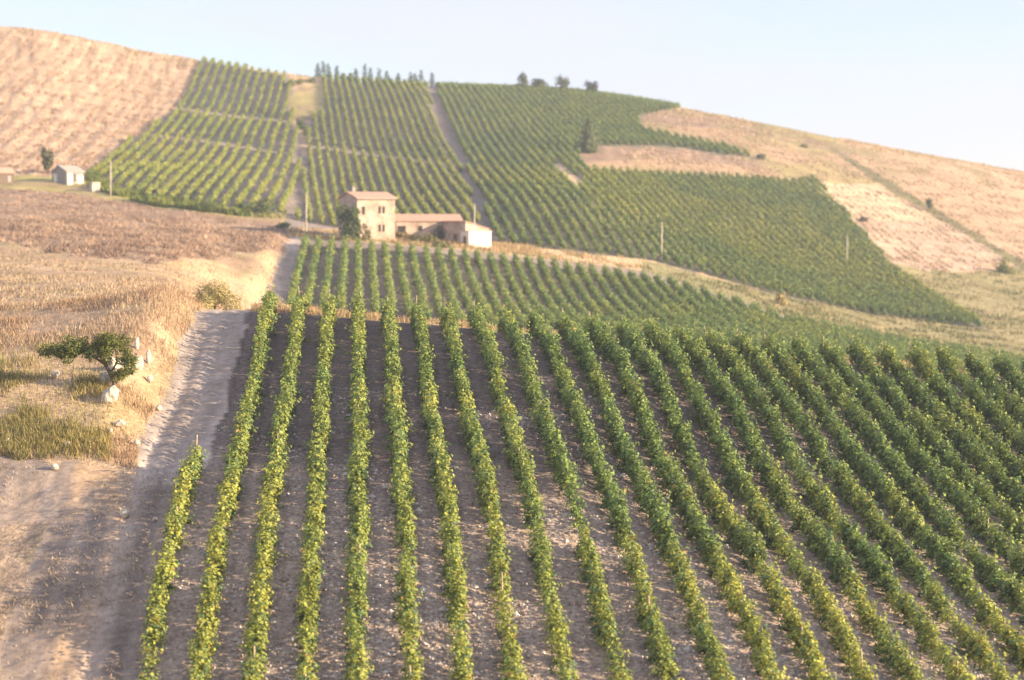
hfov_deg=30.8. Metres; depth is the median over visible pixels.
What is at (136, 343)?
rock
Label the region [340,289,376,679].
vine row
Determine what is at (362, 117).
vine row
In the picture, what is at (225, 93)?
vine row
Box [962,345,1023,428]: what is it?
vine row
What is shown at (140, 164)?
vine row
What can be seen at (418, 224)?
farm wing
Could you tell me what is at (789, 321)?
vine row
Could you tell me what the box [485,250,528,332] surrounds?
vine row
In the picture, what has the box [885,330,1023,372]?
vine row
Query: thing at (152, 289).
dry grass
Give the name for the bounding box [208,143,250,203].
vine row
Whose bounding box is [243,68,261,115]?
vine row
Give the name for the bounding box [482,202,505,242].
vine row
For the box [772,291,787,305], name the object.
dry shrub
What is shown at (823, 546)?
vine row
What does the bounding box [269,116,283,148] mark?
vine row
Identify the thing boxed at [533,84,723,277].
vine row
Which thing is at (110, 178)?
utility pole
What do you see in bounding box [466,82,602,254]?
vine row
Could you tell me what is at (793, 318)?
vine row
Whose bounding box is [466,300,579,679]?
vine row
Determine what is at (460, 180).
vine row
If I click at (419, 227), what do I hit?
window
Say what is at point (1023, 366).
vine row
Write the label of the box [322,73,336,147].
vine row
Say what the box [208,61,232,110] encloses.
vine row
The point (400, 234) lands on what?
bush
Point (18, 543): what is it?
dry bank
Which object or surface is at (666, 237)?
vine row
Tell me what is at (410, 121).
vine row
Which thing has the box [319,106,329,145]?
vine row
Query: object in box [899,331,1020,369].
vine row
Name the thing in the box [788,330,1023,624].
vine row
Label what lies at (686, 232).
vine row
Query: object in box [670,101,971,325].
vine row
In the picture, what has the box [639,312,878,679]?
vine row
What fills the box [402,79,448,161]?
vine row
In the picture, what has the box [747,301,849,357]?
vine row
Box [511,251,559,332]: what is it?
vine row
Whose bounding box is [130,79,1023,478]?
dry hillside
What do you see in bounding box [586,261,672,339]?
vine row
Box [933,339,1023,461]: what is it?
vine row
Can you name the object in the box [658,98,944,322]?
vine row
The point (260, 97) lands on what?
vine row
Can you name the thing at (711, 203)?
vine row
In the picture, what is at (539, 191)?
vine row
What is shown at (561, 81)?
ridge tree
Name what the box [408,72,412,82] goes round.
crest tree
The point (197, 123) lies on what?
vine row
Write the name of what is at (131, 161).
vine row
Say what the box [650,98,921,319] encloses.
vine row
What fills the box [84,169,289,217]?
green weeds
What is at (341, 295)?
vine row
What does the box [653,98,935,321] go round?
vine row
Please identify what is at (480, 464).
vine row
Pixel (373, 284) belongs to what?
vine row
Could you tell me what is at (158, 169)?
vine row
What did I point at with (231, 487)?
vine row
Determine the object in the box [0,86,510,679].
dirt track
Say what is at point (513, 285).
vine row
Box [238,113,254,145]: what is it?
vine row
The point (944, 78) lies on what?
sky
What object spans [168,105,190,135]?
vine row
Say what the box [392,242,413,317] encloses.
vine row
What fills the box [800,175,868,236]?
vine row
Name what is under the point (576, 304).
vine row
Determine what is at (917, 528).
vine row
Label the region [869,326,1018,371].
vine row
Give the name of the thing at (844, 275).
vine row
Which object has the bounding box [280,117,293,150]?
vine row
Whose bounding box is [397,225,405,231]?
window
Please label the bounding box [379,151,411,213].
vine row
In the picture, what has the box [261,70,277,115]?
vine row
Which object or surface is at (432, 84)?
crest tree
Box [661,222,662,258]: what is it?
utility pole
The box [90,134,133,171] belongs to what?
vine row
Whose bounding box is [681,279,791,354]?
vine row
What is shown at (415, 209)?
vine row
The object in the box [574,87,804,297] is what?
vine row
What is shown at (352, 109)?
vine row
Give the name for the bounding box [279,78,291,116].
vine row
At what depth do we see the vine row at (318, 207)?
408.73 m
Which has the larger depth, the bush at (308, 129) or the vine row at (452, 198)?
the bush at (308, 129)
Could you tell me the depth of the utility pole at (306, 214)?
339.31 m
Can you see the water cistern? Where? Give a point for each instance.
(94, 186)
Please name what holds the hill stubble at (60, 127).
on the stubble hill
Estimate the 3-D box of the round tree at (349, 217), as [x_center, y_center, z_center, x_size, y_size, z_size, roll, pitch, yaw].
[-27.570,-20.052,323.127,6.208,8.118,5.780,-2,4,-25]
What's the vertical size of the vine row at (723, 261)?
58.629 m
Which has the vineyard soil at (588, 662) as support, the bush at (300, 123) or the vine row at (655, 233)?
the vine row at (655, 233)
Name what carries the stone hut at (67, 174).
on the dry bank
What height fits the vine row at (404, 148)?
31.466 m
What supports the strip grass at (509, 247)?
on the dry bank
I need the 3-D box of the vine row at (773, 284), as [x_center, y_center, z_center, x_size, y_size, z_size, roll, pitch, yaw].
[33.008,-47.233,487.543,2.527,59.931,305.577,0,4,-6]
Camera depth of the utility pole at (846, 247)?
401.84 m
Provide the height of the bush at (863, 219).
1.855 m
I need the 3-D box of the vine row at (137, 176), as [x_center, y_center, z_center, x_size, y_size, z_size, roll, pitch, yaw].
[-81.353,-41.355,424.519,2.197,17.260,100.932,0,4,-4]
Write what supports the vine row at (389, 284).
on the vineyard soil at (588, 662)
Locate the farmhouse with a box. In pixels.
[337,186,397,239]
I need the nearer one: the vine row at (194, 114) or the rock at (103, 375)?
the rock at (103, 375)
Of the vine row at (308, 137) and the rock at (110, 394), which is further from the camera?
the vine row at (308, 137)
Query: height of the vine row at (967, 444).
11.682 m
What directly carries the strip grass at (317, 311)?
on the dry bank
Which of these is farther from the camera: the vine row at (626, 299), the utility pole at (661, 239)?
the utility pole at (661, 239)
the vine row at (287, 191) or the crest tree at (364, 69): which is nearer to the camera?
the vine row at (287, 191)
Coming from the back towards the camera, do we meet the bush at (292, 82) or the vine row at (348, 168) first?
the bush at (292, 82)
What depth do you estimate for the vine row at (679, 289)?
285.15 m
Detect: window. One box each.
[361,206,365,214]
[378,206,384,213]
[378,224,384,231]
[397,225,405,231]
[417,225,422,230]
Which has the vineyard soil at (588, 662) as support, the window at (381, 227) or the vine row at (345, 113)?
the vine row at (345, 113)
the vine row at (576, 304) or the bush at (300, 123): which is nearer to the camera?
the vine row at (576, 304)
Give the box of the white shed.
[460,231,490,246]
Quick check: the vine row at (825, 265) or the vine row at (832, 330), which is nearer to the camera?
the vine row at (832, 330)
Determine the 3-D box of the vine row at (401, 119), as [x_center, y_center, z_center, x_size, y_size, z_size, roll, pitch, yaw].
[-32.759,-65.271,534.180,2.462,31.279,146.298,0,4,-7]
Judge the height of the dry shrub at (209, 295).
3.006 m
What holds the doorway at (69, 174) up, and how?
in the stone hut at (67, 174)
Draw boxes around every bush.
[200,197,218,208]
[232,203,255,212]
[249,196,279,214]
[276,221,290,227]
[284,79,294,85]
[294,79,304,83]
[296,118,305,128]
[302,126,311,135]
[304,77,316,82]
[395,230,408,238]
[405,234,425,241]
[413,233,439,243]
[430,240,451,247]
[432,223,446,239]
[756,154,765,159]
[857,216,868,221]
[925,197,932,209]
[994,256,1017,274]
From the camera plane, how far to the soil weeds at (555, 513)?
92.08 m
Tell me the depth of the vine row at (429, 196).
410.08 m
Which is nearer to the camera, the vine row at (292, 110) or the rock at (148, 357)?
the rock at (148, 357)
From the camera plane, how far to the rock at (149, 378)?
117.86 m
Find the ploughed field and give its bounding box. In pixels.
[0,188,291,264]
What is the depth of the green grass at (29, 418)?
105.61 m
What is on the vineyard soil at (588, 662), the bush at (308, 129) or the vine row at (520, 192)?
the vine row at (520, 192)
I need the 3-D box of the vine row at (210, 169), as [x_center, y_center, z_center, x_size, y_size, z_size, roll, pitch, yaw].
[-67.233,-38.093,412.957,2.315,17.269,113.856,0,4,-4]
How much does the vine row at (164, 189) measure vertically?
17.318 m
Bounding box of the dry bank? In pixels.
[0,81,969,641]
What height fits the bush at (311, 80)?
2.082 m
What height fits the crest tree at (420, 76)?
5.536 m
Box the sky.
[0,0,1023,170]
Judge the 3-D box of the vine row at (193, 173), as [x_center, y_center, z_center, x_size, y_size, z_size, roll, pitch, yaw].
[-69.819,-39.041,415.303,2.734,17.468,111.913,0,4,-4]
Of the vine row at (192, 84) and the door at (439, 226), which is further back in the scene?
the vine row at (192, 84)
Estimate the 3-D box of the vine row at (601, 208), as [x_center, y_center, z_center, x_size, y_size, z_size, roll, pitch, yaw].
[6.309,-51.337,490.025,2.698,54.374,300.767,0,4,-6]
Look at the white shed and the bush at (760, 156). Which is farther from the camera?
the bush at (760, 156)
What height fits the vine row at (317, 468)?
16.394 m
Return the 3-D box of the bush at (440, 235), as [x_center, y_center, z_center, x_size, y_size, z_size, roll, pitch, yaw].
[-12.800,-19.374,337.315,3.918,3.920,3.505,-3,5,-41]
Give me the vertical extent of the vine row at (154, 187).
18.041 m
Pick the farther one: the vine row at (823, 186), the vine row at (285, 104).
the vine row at (285, 104)
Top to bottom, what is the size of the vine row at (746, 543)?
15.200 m
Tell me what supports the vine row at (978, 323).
on the vineyard soil at (588, 662)
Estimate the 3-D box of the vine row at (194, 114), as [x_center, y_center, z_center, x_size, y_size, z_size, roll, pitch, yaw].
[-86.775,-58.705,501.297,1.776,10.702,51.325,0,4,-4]
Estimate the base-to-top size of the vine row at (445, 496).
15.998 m
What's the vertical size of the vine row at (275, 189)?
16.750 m
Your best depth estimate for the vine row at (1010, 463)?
128.29 m
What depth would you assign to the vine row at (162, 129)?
500.05 m
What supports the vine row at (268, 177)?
on the vineyard soil at (588, 662)
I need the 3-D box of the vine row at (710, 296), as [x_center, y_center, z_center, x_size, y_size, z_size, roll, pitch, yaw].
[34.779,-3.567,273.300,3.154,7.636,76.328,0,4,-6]
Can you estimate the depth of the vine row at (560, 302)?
286.74 m
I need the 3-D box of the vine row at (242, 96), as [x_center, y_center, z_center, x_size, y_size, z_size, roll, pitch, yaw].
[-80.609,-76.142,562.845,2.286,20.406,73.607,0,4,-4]
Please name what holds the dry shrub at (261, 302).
on the dry hillside
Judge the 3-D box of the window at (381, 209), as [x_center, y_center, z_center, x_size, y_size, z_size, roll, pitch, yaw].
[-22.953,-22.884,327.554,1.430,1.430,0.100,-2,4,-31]
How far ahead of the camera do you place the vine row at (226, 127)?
493.35 m
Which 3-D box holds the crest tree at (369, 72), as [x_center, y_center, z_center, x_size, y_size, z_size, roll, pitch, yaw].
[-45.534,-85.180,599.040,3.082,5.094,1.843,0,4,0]
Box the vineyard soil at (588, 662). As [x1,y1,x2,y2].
[98,62,1023,679]
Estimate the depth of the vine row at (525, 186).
416.17 m
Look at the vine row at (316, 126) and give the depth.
499.36 m
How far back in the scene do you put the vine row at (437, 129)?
510.74 m
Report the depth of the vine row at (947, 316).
411.70 m
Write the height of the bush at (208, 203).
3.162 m
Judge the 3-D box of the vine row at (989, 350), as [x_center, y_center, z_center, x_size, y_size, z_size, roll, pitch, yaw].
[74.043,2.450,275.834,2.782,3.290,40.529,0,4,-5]
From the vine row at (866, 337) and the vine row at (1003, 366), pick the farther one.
the vine row at (866, 337)
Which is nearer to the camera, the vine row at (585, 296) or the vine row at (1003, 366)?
the vine row at (1003, 366)
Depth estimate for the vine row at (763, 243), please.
418.83 m
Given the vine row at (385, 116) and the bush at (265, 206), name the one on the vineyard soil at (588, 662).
the vine row at (385, 116)
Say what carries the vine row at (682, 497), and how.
on the vineyard soil at (588, 662)
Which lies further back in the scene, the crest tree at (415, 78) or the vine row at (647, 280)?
the crest tree at (415, 78)
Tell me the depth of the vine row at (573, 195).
421.95 m
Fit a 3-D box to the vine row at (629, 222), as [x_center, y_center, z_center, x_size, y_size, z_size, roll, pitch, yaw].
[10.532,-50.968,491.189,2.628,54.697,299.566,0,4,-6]
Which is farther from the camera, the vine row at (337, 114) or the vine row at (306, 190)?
the vine row at (337, 114)
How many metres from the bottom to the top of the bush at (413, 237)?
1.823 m
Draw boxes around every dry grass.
[0,241,276,309]
[0,283,290,467]
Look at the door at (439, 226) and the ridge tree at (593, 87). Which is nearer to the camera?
the door at (439, 226)
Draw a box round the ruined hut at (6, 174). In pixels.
[0,167,14,182]
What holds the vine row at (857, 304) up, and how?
on the vineyard soil at (588, 662)
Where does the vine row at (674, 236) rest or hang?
on the vineyard soil at (588, 662)
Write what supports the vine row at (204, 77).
on the vineyard soil at (588, 662)
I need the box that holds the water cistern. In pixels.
[88,182,100,191]
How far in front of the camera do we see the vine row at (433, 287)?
273.94 m
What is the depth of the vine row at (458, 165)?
442.87 m
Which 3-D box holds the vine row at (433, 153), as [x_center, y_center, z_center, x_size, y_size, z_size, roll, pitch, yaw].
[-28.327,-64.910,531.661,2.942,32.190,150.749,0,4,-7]
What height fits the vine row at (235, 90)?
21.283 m
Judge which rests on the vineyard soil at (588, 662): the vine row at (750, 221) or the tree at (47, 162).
the vine row at (750, 221)
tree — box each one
[36,330,139,387]
[40,146,53,172]
[313,63,320,77]
[318,61,326,78]
[325,64,332,78]
[333,66,341,78]
[333,201,371,240]
[360,63,367,80]
[366,67,373,81]
[375,68,382,81]
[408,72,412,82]
[412,73,417,85]
[417,70,423,82]
[428,72,434,86]
[516,71,528,87]
[531,78,547,87]
[553,74,569,90]
[576,117,599,153]
[583,80,598,92]
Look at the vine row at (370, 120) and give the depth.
518.56 m
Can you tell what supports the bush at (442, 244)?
on the dry bank
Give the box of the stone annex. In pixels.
[441,221,489,241]
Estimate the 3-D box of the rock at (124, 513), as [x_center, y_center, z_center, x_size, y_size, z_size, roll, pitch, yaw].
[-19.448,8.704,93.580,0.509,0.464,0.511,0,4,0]
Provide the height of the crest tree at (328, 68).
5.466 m
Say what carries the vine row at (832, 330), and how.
on the vineyard soil at (588, 662)
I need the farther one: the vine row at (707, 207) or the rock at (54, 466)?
the vine row at (707, 207)
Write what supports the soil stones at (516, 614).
on the vineyard soil at (588, 662)
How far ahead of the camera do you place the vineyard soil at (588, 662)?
102.21 m
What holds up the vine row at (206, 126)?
on the vineyard soil at (588, 662)
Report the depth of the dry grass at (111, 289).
189.36 m
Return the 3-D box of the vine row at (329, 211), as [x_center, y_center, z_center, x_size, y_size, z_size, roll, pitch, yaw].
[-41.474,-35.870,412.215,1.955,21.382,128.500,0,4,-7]
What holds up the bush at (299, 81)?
on the stubble hill
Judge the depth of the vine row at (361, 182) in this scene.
438.22 m
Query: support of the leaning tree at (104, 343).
on the dry bank
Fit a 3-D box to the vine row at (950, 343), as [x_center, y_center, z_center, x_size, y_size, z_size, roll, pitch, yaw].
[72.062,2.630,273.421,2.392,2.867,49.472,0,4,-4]
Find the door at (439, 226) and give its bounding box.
[438,225,442,234]
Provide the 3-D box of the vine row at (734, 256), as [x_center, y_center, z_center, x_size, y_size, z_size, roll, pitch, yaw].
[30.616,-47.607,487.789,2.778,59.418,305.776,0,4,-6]
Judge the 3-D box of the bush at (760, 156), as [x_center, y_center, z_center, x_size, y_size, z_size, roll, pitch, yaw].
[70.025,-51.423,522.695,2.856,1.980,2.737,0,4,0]
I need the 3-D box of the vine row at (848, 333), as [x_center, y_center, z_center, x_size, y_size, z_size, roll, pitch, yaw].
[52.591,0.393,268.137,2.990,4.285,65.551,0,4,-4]
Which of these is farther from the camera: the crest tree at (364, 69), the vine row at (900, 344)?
the crest tree at (364, 69)
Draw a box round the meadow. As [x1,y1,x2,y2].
[643,108,1023,355]
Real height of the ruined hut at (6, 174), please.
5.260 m
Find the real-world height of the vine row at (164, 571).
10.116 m
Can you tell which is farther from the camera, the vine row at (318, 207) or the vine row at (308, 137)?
the vine row at (308, 137)
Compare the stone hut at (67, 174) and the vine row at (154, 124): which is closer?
the stone hut at (67, 174)
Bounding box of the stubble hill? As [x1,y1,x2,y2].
[0,27,322,205]
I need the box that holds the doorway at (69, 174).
[68,173,71,184]
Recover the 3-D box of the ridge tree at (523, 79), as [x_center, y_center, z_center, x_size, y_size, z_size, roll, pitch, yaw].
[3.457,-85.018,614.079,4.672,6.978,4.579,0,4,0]
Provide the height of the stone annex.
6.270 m
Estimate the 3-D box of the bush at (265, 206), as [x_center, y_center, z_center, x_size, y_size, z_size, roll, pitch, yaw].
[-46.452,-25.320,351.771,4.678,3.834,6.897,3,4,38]
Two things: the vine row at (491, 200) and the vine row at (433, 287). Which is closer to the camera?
the vine row at (433, 287)
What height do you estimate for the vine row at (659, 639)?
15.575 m
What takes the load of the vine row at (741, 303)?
on the vineyard soil at (588, 662)
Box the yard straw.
[0,464,176,679]
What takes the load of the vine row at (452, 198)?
on the vineyard soil at (588, 662)
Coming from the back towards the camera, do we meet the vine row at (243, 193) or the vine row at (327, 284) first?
the vine row at (243, 193)
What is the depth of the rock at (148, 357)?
120.62 m
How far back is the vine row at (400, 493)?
92.93 m
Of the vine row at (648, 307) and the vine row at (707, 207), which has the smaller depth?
the vine row at (648, 307)
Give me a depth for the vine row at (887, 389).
120.68 m
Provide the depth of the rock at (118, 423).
106.94 m
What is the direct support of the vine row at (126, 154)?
on the vineyard soil at (588, 662)
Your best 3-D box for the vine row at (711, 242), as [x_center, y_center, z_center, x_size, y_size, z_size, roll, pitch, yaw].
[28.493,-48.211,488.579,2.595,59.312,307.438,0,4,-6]
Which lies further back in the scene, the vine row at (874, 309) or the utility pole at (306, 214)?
the vine row at (874, 309)
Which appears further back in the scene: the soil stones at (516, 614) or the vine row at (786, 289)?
the vine row at (786, 289)
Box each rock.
[51,370,59,377]
[51,463,58,469]
[99,370,111,384]
[101,385,118,403]
[109,358,118,370]
[114,420,125,426]
[120,509,129,517]
[135,337,138,348]
[137,355,143,370]
[146,349,150,364]
[147,374,152,382]
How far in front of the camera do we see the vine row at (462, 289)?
279.49 m
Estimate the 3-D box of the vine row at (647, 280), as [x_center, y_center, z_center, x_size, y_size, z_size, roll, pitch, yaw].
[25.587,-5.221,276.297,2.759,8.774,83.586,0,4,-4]
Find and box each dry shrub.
[193,277,242,310]
[235,295,287,310]
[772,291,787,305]
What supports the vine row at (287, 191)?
on the vineyard soil at (588, 662)
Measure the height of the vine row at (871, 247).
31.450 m
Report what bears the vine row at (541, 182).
on the vineyard soil at (588, 662)
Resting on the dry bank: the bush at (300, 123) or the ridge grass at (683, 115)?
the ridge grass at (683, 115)
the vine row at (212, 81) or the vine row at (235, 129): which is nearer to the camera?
the vine row at (235, 129)
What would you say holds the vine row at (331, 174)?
on the vineyard soil at (588, 662)
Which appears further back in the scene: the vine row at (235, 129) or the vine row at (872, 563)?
the vine row at (235, 129)
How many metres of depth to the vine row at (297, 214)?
353.17 m
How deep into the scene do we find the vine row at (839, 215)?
454.59 m
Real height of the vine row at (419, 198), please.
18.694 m
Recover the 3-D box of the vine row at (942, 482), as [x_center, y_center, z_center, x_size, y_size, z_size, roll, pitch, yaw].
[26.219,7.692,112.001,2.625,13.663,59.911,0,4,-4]
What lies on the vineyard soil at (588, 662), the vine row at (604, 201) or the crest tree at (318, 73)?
the vine row at (604, 201)
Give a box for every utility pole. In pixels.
[110,161,110,196]
[305,193,306,230]
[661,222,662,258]
[846,235,847,261]
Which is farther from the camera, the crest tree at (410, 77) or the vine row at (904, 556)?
the crest tree at (410, 77)
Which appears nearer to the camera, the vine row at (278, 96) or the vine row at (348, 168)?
the vine row at (348, 168)
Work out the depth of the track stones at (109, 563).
87.07 m
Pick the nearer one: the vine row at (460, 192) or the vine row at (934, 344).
the vine row at (934, 344)
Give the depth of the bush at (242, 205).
350.39 m
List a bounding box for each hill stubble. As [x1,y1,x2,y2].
[0,27,197,178]
[618,107,1023,271]
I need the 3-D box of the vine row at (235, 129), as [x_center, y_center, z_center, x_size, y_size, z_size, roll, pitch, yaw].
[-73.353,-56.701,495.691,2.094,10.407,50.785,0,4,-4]
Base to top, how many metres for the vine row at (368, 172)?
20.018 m
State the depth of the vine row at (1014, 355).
283.10 m
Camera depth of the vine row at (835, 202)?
479.43 m
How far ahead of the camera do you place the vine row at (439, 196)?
407.87 m
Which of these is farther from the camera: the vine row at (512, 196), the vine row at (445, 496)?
the vine row at (512, 196)
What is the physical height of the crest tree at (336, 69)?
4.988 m
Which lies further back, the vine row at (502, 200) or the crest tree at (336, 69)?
the crest tree at (336, 69)
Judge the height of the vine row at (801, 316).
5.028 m
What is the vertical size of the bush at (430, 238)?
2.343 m
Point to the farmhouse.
(377, 214)
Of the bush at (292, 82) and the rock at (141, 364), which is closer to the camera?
the rock at (141, 364)
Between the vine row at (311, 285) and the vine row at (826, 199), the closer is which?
the vine row at (311, 285)
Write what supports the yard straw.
on the dirt track at (196, 402)
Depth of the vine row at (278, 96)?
554.39 m
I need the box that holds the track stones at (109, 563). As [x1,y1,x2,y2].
[0,315,237,679]
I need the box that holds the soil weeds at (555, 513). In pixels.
[153,311,1021,679]
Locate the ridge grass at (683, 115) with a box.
[1,26,1023,176]
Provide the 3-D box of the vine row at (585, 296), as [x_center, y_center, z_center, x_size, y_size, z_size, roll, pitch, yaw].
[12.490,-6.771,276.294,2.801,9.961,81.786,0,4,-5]
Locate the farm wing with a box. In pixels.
[395,214,463,240]
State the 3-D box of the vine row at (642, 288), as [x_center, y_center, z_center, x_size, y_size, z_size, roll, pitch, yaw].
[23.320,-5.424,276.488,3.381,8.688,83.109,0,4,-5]
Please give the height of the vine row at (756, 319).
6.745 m
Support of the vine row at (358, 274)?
on the vineyard soil at (588, 662)
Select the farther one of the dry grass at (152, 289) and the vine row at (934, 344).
the vine row at (934, 344)
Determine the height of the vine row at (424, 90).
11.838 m
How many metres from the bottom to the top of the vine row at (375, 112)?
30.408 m
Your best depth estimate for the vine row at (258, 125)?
490.73 m
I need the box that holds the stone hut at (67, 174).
[50,165,84,184]
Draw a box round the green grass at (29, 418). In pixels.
[0,338,116,461]
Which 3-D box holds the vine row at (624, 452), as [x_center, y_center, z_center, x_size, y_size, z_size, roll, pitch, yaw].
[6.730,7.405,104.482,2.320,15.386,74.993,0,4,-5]
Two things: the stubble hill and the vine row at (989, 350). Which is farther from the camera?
the stubble hill
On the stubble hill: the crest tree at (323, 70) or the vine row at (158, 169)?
the crest tree at (323, 70)
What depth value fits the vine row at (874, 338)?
284.57 m
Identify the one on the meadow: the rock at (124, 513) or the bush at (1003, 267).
the bush at (1003, 267)
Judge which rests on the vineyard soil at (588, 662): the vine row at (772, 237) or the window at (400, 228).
the vine row at (772, 237)
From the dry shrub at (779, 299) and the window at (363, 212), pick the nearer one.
the dry shrub at (779, 299)
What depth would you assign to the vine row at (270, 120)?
486.67 m
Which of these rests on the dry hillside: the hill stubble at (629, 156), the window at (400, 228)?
the hill stubble at (629, 156)
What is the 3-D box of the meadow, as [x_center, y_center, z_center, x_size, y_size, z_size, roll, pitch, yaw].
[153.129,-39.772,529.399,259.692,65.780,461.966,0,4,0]
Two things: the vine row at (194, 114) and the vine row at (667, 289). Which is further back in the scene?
the vine row at (194, 114)
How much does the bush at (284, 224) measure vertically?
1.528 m
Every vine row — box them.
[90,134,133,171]
[99,130,150,175]
[106,131,161,181]
[115,132,168,186]
[125,132,180,188]
[134,134,190,190]
[137,435,208,679]
[144,135,200,196]
[148,116,161,131]
[156,137,211,194]
[157,104,182,133]
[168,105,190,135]
[169,139,221,197]
[179,56,207,106]
[179,108,199,136]
[180,141,230,200]
[185,285,280,679]
[188,107,208,136]
[189,57,215,108]
[194,140,239,200]
[198,59,223,108]
[198,111,218,137]
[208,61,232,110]
[208,111,227,138]
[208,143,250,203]
[215,59,240,111]
[217,112,236,140]
[220,145,261,205]
[225,63,248,113]
[228,114,245,141]
[235,65,253,114]
[235,145,272,205]
[236,286,313,679]
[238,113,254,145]
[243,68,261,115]
[248,114,264,145]
[248,145,283,207]
[252,68,270,115]
[258,115,273,146]
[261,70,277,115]
[264,147,293,202]
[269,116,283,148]
[270,69,285,116]
[277,157,301,211]
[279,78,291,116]
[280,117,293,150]
[285,233,311,304]
[287,104,294,119]
[289,125,299,152]
[292,289,345,679]
[295,204,301,220]
[300,165,313,222]
[301,235,324,306]
[306,132,310,143]
[307,141,325,224]
[312,110,319,143]
[316,142,336,225]
[316,236,337,307]
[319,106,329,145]
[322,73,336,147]
[323,144,338,213]
[328,73,346,147]
[333,146,348,193]
[333,235,350,310]
[334,74,354,148]
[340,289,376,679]
[341,74,362,149]
[341,144,356,191]
[348,75,371,151]
[349,236,365,312]
[351,147,368,191]
[354,75,383,153]
[360,148,377,191]
[362,76,389,151]
[367,239,380,314]
[368,149,399,213]
[369,76,398,155]
[375,77,408,157]
[377,294,425,679]
[378,236,398,316]
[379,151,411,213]
[382,77,418,156]
[386,152,422,213]
[389,77,427,158]
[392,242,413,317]
[395,78,437,159]
[396,152,433,213]
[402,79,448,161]
[406,153,444,213]
[407,243,432,321]
[408,295,473,679]
[409,80,456,162]
[415,155,456,213]
[416,80,433,103]
[421,242,443,317]
[426,156,471,221]
[434,81,544,245]
[434,245,466,321]
[435,156,480,220]
[436,86,529,243]
[436,299,529,679]
[441,80,555,246]
[446,159,472,195]
[447,245,487,323]
[448,81,566,249]
[455,81,577,248]
[455,159,462,171]
[459,82,589,251]
[459,246,498,326]
[465,162,518,243]
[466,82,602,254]
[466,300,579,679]
[472,245,517,325]
[473,81,611,252]
[480,83,625,254]
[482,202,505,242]
[485,82,635,257]
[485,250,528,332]
[494,83,646,258]
[494,302,634,679]
[498,252,552,332]
[500,83,656,259]
[506,84,669,263]
[510,84,682,266]
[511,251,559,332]
[523,85,693,269]
[523,254,585,333]
[523,303,684,679]
[528,85,707,272]
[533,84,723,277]
[536,253,587,328]
[542,86,733,280]
[545,86,746,283]
[548,256,617,336]
[549,85,760,287]
[554,308,736,679]
[560,85,772,291]
[561,258,639,335]
[565,87,783,293]
[570,87,794,295]
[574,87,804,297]
[574,261,646,338]
[583,88,813,299]
[583,311,799,679]
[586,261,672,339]
[594,91,824,302]
[596,90,837,305]
[601,91,845,306]
[601,263,688,334]
[607,91,856,309]
[612,263,706,343]
[613,91,867,311]
[613,315,837,679]
[620,93,878,314]
[627,93,886,315]
[627,269,725,341]
[633,94,898,315]
[639,269,741,348]
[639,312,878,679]
[642,97,910,317]
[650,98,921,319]
[652,273,761,350]
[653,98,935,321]
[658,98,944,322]
[664,101,957,323]
[664,274,776,350]
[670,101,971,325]
[671,316,936,679]
[678,103,983,327]
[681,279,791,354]
[699,283,816,352]
[699,325,978,679]
[715,291,819,355]
[729,327,1023,679]
[730,294,848,359]
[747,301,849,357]
[761,326,1023,674]
[766,304,877,358]
[784,312,901,359]
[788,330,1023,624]
[791,177,979,318]
[796,312,911,363]
[798,177,884,254]
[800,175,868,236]
[805,175,852,217]
[806,315,933,359]
[810,173,827,191]
[817,333,1023,581]
[819,317,937,364]
[832,321,964,370]
[843,324,965,368]
[844,335,1023,544]
[857,325,992,368]
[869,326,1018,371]
[874,336,1023,513]
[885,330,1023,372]
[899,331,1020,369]
[904,337,1023,486]
[916,334,1022,365]
[931,336,1016,363]
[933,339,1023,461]
[949,340,1021,362]
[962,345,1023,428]
[965,344,1023,360]
[986,345,1023,360]
[987,346,1023,403]
[1021,357,1023,378]
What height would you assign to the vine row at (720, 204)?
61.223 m
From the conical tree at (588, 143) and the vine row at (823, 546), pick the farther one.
the conical tree at (588, 143)
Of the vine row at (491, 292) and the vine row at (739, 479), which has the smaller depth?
the vine row at (739, 479)
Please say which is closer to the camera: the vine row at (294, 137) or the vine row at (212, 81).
the vine row at (294, 137)
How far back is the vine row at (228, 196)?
397.96 m
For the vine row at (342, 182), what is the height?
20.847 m
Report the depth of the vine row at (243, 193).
400.72 m
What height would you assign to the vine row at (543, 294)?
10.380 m
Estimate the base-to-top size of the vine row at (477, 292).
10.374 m
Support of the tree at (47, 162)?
on the stubble hill
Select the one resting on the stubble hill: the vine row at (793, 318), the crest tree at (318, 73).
the crest tree at (318, 73)
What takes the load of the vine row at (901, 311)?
on the vineyard soil at (588, 662)
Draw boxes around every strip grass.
[193,297,1022,377]
[290,225,641,268]
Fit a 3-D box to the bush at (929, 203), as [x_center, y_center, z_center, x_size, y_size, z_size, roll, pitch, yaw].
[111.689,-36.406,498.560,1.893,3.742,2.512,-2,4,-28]
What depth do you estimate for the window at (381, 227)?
327.65 m
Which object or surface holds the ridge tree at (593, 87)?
on the vineyard soil at (588, 662)
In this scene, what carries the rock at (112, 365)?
on the dry bank
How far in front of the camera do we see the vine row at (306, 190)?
390.82 m
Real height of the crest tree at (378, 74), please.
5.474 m
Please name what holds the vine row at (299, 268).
on the vineyard soil at (588, 662)
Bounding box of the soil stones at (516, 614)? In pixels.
[148,386,1023,679]

